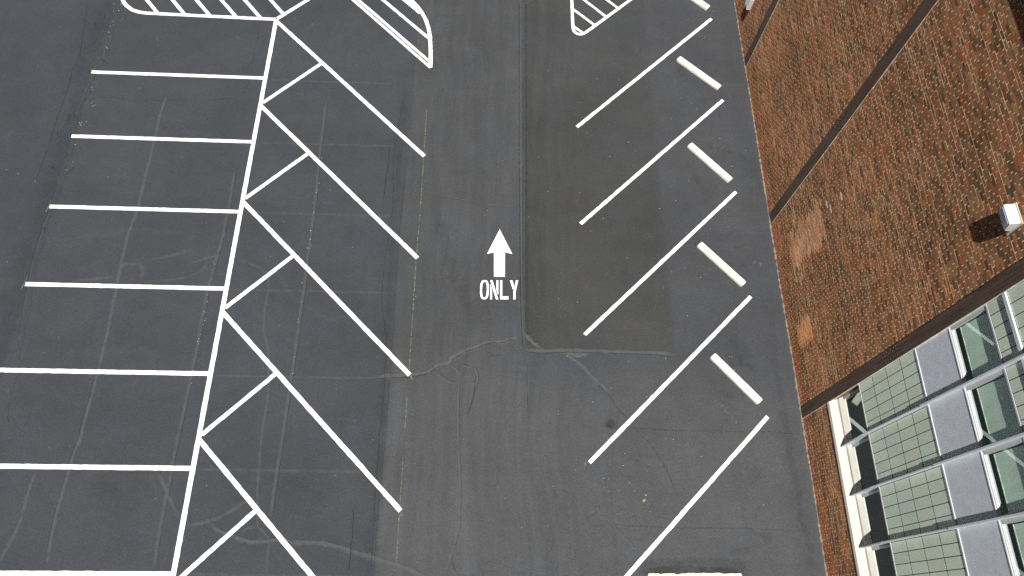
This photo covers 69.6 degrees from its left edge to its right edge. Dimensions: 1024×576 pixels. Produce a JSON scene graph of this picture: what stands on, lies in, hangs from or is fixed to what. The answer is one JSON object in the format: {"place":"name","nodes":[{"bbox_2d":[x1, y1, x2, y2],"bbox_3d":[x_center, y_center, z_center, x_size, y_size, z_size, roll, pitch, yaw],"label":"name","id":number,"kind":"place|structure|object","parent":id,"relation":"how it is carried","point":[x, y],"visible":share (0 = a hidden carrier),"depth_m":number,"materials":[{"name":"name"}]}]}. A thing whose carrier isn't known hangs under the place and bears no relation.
{"place":"outdoors","nodes":[
{"label":"outdoors","id":0,"kind":"place"},
{"bbox_2d":[0,0,827,575],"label":"ground","id":1,"kind":"structure","parent":0,"point":[494,472],"depth_m":22.90,"materials":[{"name":"grey asphalt"}]},
{"bbox_2d":[0,571,170,575],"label":"stall line","id":2,"kind":"object","parent":1,"relation":"on","point":[83,573],"visible":1,"depth_m":19.17,"materials":[{"name":"paint"}]},
{"bbox_2d":[0,464,190,470],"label":"stall line","id":3,"kind":"object","parent":1,"relation":"on","point":[90,467],"visible":1,"depth_m":20.30,"materials":[{"name":"paint"}]},
{"bbox_2d":[0,368,207,375],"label":"stall line","id":4,"kind":"object","parent":1,"relation":"on","point":[136,372],"visible":1,"depth_m":21.43,"materials":[{"name":"paint"}]},
{"bbox_2d":[25,282,223,289],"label":"stall line","id":5,"kind":"object","parent":1,"relation":"on","point":[98,285],"visible":1,"depth_m":22.57,"materials":[{"name":"paint"}]},
{"bbox_2d":[49,205,238,212],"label":"stall line","id":6,"kind":"object","parent":1,"relation":"on","point":[139,208],"visible":1,"depth_m":23.72,"materials":[{"name":"paint"}]},
{"bbox_2d":[71,134,251,142],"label":"stall line","id":7,"kind":"object","parent":1,"relation":"on","point":[163,138],"visible":1,"depth_m":24.87,"materials":[{"name":"paint"}]},
{"bbox_2d":[92,70,262,79],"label":"stall line","id":8,"kind":"object","parent":1,"relation":"on","point":[181,75],"visible":1,"depth_m":26.02,"materials":[{"name":"paint"}]},
{"bbox_2d":[121,0,308,20],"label":"hatched island","id":9,"kind":"structure","parent":1,"relation":"on","point":[205,10],"depth_m":27.29,"materials":[{"name":"paint"}]},
{"bbox_2d":[180,510,255,575],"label":"closing line","id":10,"kind":"object","parent":1,"relation":"on","point":[243,521],"visible":1,"depth_m":19.64,"materials":[{"name":"paint"}]},
{"bbox_2d":[170,19,277,575],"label":"divider line","id":11,"kind":"object","parent":1,"relation":"on","point":[203,409],"visible":1,"depth_m":22.27,"materials":[{"name":"paint"}]},
{"bbox_2d":[202,373,275,435],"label":"closing line","id":12,"kind":"object","parent":1,"relation":"on","point":[237,405],"visible":1,"depth_m":21.23,"materials":[{"name":"paint"}]},
{"bbox_2d":[200,438,314,575],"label":"slanted stall line","id":13,"kind":"object","parent":1,"relation":"on","point":[260,513],"visible":1,"depth_m":20.05,"materials":[{"name":"paint"}]},
{"bbox_2d":[225,255,293,308],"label":"closing line","id":14,"kind":"object","parent":1,"relation":"on","point":[258,282],"visible":1,"depth_m":22.86,"materials":[{"name":"paint"}]},
{"bbox_2d":[245,153,307,198],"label":"closing line","id":15,"kind":"object","parent":1,"relation":"on","point":[292,164],"visible":1,"depth_m":24.50,"materials":[{"name":"paint"}]},
{"bbox_2d":[263,63,320,102],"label":"closing line","id":16,"kind":"object","parent":1,"relation":"on","point":[291,83],"visible":1,"depth_m":26.12,"materials":[{"name":"paint"}]},
{"bbox_2d":[223,311,401,511],"bbox_3d":[-5.918,3.425,21.310,0.148,0.001,8.135,-41,74,-19],"label":"slanted stall line","id":17,"kind":"object","parent":1,"relation":"on","point":[323,424],"visible":1,"depth_m":21.23,"materials":[{"name":"paint"}]},
{"bbox_2d":[244,201,410,375],"bbox_3d":[-5.894,-0.109,22.939,0.148,0.001,8.135,-41,74,-19],"label":"slanted stall line","id":18,"kind":"object","parent":1,"relation":"on","point":[377,341],"visible":1,"depth_m":22.86,"materials":[{"name":"paint"}]},
{"bbox_2d":[261,105,418,258],"bbox_3d":[-5.870,-3.645,24.569,0.147,0.001,8.135,-41,74,-19],"label":"slanted stall line","id":19,"kind":"object","parent":1,"relation":"on","point":[342,185],"visible":1,"depth_m":24.50,"materials":[{"name":"paint"}]},
{"bbox_2d":[277,21,424,156],"bbox_3d":[-5.845,-7.181,26.199,0.146,0.001,8.135,-41,74,-19],"label":"slanted stall line","id":20,"kind":"object","parent":1,"relation":"on","point":[356,94],"visible":1,"depth_m":26.12,"materials":[{"name":"paint"}]},
{"bbox_2d":[352,0,432,67],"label":"hatched island","id":21,"kind":"structure","parent":1,"relation":"on","point":[414,5],"depth_m":27.49,"materials":[{"name":"paint"}]},
{"bbox_2d":[66,4,745,486],"bbox_3d":[-4.151,-1.898,23.859,25.068,0.019,20.229,2,65,-3],"label":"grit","id":22,"kind":"object","parent":1,"relation":"on","point":[316,192],"visible":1,"depth_m":23.99,"materials":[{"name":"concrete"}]},
{"bbox_2d":[480,280,517,298],"bbox_3d":[-0.405,0.054,23.179,1.199,0.001,0.688,2,65,-3],"label":"word marking","id":23,"kind":"object","parent":1,"relation":"on","point":[501,296],"visible":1,"depth_m":23.18,"materials":[{"name":"paint"}]},
{"bbox_2d":[487,230,511,276],"bbox_3d":[-0.396,-1.135,23.727,0.814,0.001,1.723,2,65,-3],"label":"arrow marking","id":24,"kind":"object","parent":1,"relation":"on","point":[499,243],"visible":1,"depth_m":23.73,"materials":[{"name":"paint"}]},
{"bbox_2d":[405,336,604,388],"bbox_3d":[-3.619,0.616,22.743,17.238,0.001,15.619,2,65,-3],"label":"wide crack filler","id":25,"kind":"object","parent":1,"relation":"on","point":[535,345],"visible":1,"depth_m":22.28,"materials":[{"name":"grey asphalt"}]},
{"bbox_2d":[576,18,711,127],"bbox_3d":[4.991,-8.031,27.210,7.594,0.001,0.133,-41,74,-19],"label":"stall line","id":26,"kind":"object","parent":1,"relation":"on","point":[582,122],"visible":1,"depth_m":27.12,"materials":[{"name":"paint"}]},
{"bbox_2d":[579,99,723,224],"bbox_3d":[4.968,-4.478,25.572,7.594,0.001,0.132,-41,74,-19],"label":"stall line","id":27,"kind":"object","parent":1,"relation":"on","point":[637,174],"visible":1,"depth_m":25.49,"materials":[{"name":"paint"}]},
{"bbox_2d":[584,191,736,334],"bbox_3d":[4.942,-0.927,23.934,7.594,0.001,0.131,-41,74,-19],"label":"stall line","id":28,"kind":"object","parent":1,"relation":"on","point":[651,271],"visible":1,"depth_m":23.85,"materials":[{"name":"paint"}]},
{"bbox_2d":[588,295,751,463],"bbox_3d":[4.919,2.627,22.296,7.594,0.001,0.133,-41,74,-19],"label":"parking line","id":29,"kind":"object","parent":1,"relation":"on","point":[622,428],"visible":1,"depth_m":22.21,"materials":[{"name":"paint"}]},
{"bbox_2d":[647,573,741,575],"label":"concrete slab","id":30,"kind":"structure","parent":1,"relation":"on","point":[697,574],"depth_m":19.87,"materials":[{"name":"white concrete"}]},
{"bbox_2d":[625,415,768,575],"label":"parking line","id":31,"kind":"object","parent":1,"relation":"on","point":[642,558],"visible":1,"depth_m":20.79,"materials":[{"name":"paint"}]},
{"bbox_2d":[676,56,720,89],"bbox_3d":[6.893,-7.935,27.206,1.934,0.132,0.238,41,70,15],"label":"wheel stop","id":32,"kind":"object","parent":1,"relation":"on","point":[697,72],"visible":1,"depth_m":27.15,"materials":[{"name":"paint"}]},
{"bbox_2d":[691,0,709,10],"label":"wheel stop","id":33,"kind":"object","parent":1,"relation":"on","point":[703,5],"visible":1,"depth_m":28.61,"materials":[{"name":"paint"}]},
{"bbox_2d":[687,143,732,182],"bbox_3d":[6.858,-4.356,25.555,0.237,0.133,1.934,-38,73,-18],"label":"wheel stop","id":34,"kind":"object","parent":1,"relation":"on","point":[710,163],"visible":1,"depth_m":25.50,"materials":[{"name":"paint"}]},
{"bbox_2d":[697,242,745,286],"bbox_3d":[6.790,-0.780,23.904,0.237,0.132,1.935,-39,73,-18],"label":"wheel stop","id":35,"kind":"object","parent":1,"relation":"on","point":[721,264],"visible":1,"depth_m":23.85,"materials":[{"name":"paint"}]},
{"bbox_2d":[710,353,761,404],"bbox_3d":[6.775,2.734,22.285,0.238,0.134,1.932,-38,73,-18],"label":"wheel stop","id":36,"kind":"object","parent":1,"relation":"on","point":[739,382],"visible":1,"depth_m":22.22,"materials":[{"name":"paint"}]},
{"bbox_2d":[734,2,827,575],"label":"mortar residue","id":37,"kind":"object","parent":1,"relation":"on","point":[783,303],"visible":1,"depth_m":23.43,"materials":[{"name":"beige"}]},
{"bbox_2d":[570,0,631,34],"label":"hatched island","id":38,"kind":"structure","parent":0,"point":[573,10],"depth_m":28.20,"materials":[{"name":"paint"}]},
{"bbox_2d":[735,0,1023,575],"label":"brick building","id":39,"kind":"structure","parent":0,"point":[890,135],"depth_m":16.96,"materials":[{"name":"brick"}]},
{"bbox_2d":[745,0,753,9],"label":"junction box","id":40,"kind":"object","parent":39,"relation":"attached to","point":[748,3],"visible":1,"depth_m":27.10,"materials":[{"name":"metal"}]},
{"bbox_2d":[844,387,866,438],"bbox_3d":[8.969,3.258,19.062,0.065,1.075,1.244,2,65,-3],"label":"window","id":41,"kind":"structure","parent":39,"relation":"in","point":[853,401],"depth_m":19.21,"materials":[{"name":"glass"}]},
{"bbox_2d":[853,437,877,489],"bbox_3d":[8.961,4.421,18.526,0.065,1.075,1.231,2,65,-3],"label":"window","id":42,"kind":"structure","parent":39,"relation":"in","point":[864,457],"depth_m":18.66,"materials":[{"name":"glass"}]},
{"bbox_2d":[862,489,888,543],"bbox_3d":[8.953,5.579,17.992,0.065,1.075,1.231,2,65,-3],"label":"window","id":43,"kind":"structure","parent":39,"relation":"in","point":[873,503],"depth_m":18.12,"materials":[{"name":"glass"}]},
{"bbox_2d":[872,544,895,575],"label":"window","id":44,"kind":"structure","parent":39,"relation":"in","point":[883,555],"depth_m":17.69,"materials":[{"name":"glass"}]},
{"bbox_2d":[951,306,1001,377],"bbox_3d":[9.126,1.107,14.395,0.085,1.215,1.244,2,65,-3],"label":"window","id":45,"kind":"structure","parent":39,"relation":"in","point":[977,335],"depth_m":14.41,"materials":[{"name":"glass"}]},
{"bbox_2d":[967,370,1020,445],"bbox_3d":[9.118,2.271,13.858,0.085,1.215,1.231,2,65,-3],"label":"window","id":46,"kind":"structure","parent":39,"relation":"in","point":[997,406],"depth_m":13.87,"materials":[{"name":"glass"}]},
{"bbox_2d":[984,438,1023,515],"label":"window","id":47,"kind":"structure","parent":39,"relation":"in","point":[1009,463],"depth_m":13.44,"materials":[{"name":"glass"}]},
{"bbox_2d":[998,202,1023,234],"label":"wall lamp","id":48,"kind":"object","parent":39,"relation":"attached to","point":[1011,218],"visible":1,"depth_m":13.38,"materials":[{"name":"metal"}]},
{"bbox_2d":[1002,516,1023,566],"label":"window","id":49,"kind":"structure","parent":39,"relation":"in","point":[1018,528],"depth_m":13.20,"materials":[{"name":"glass"}]}
]}

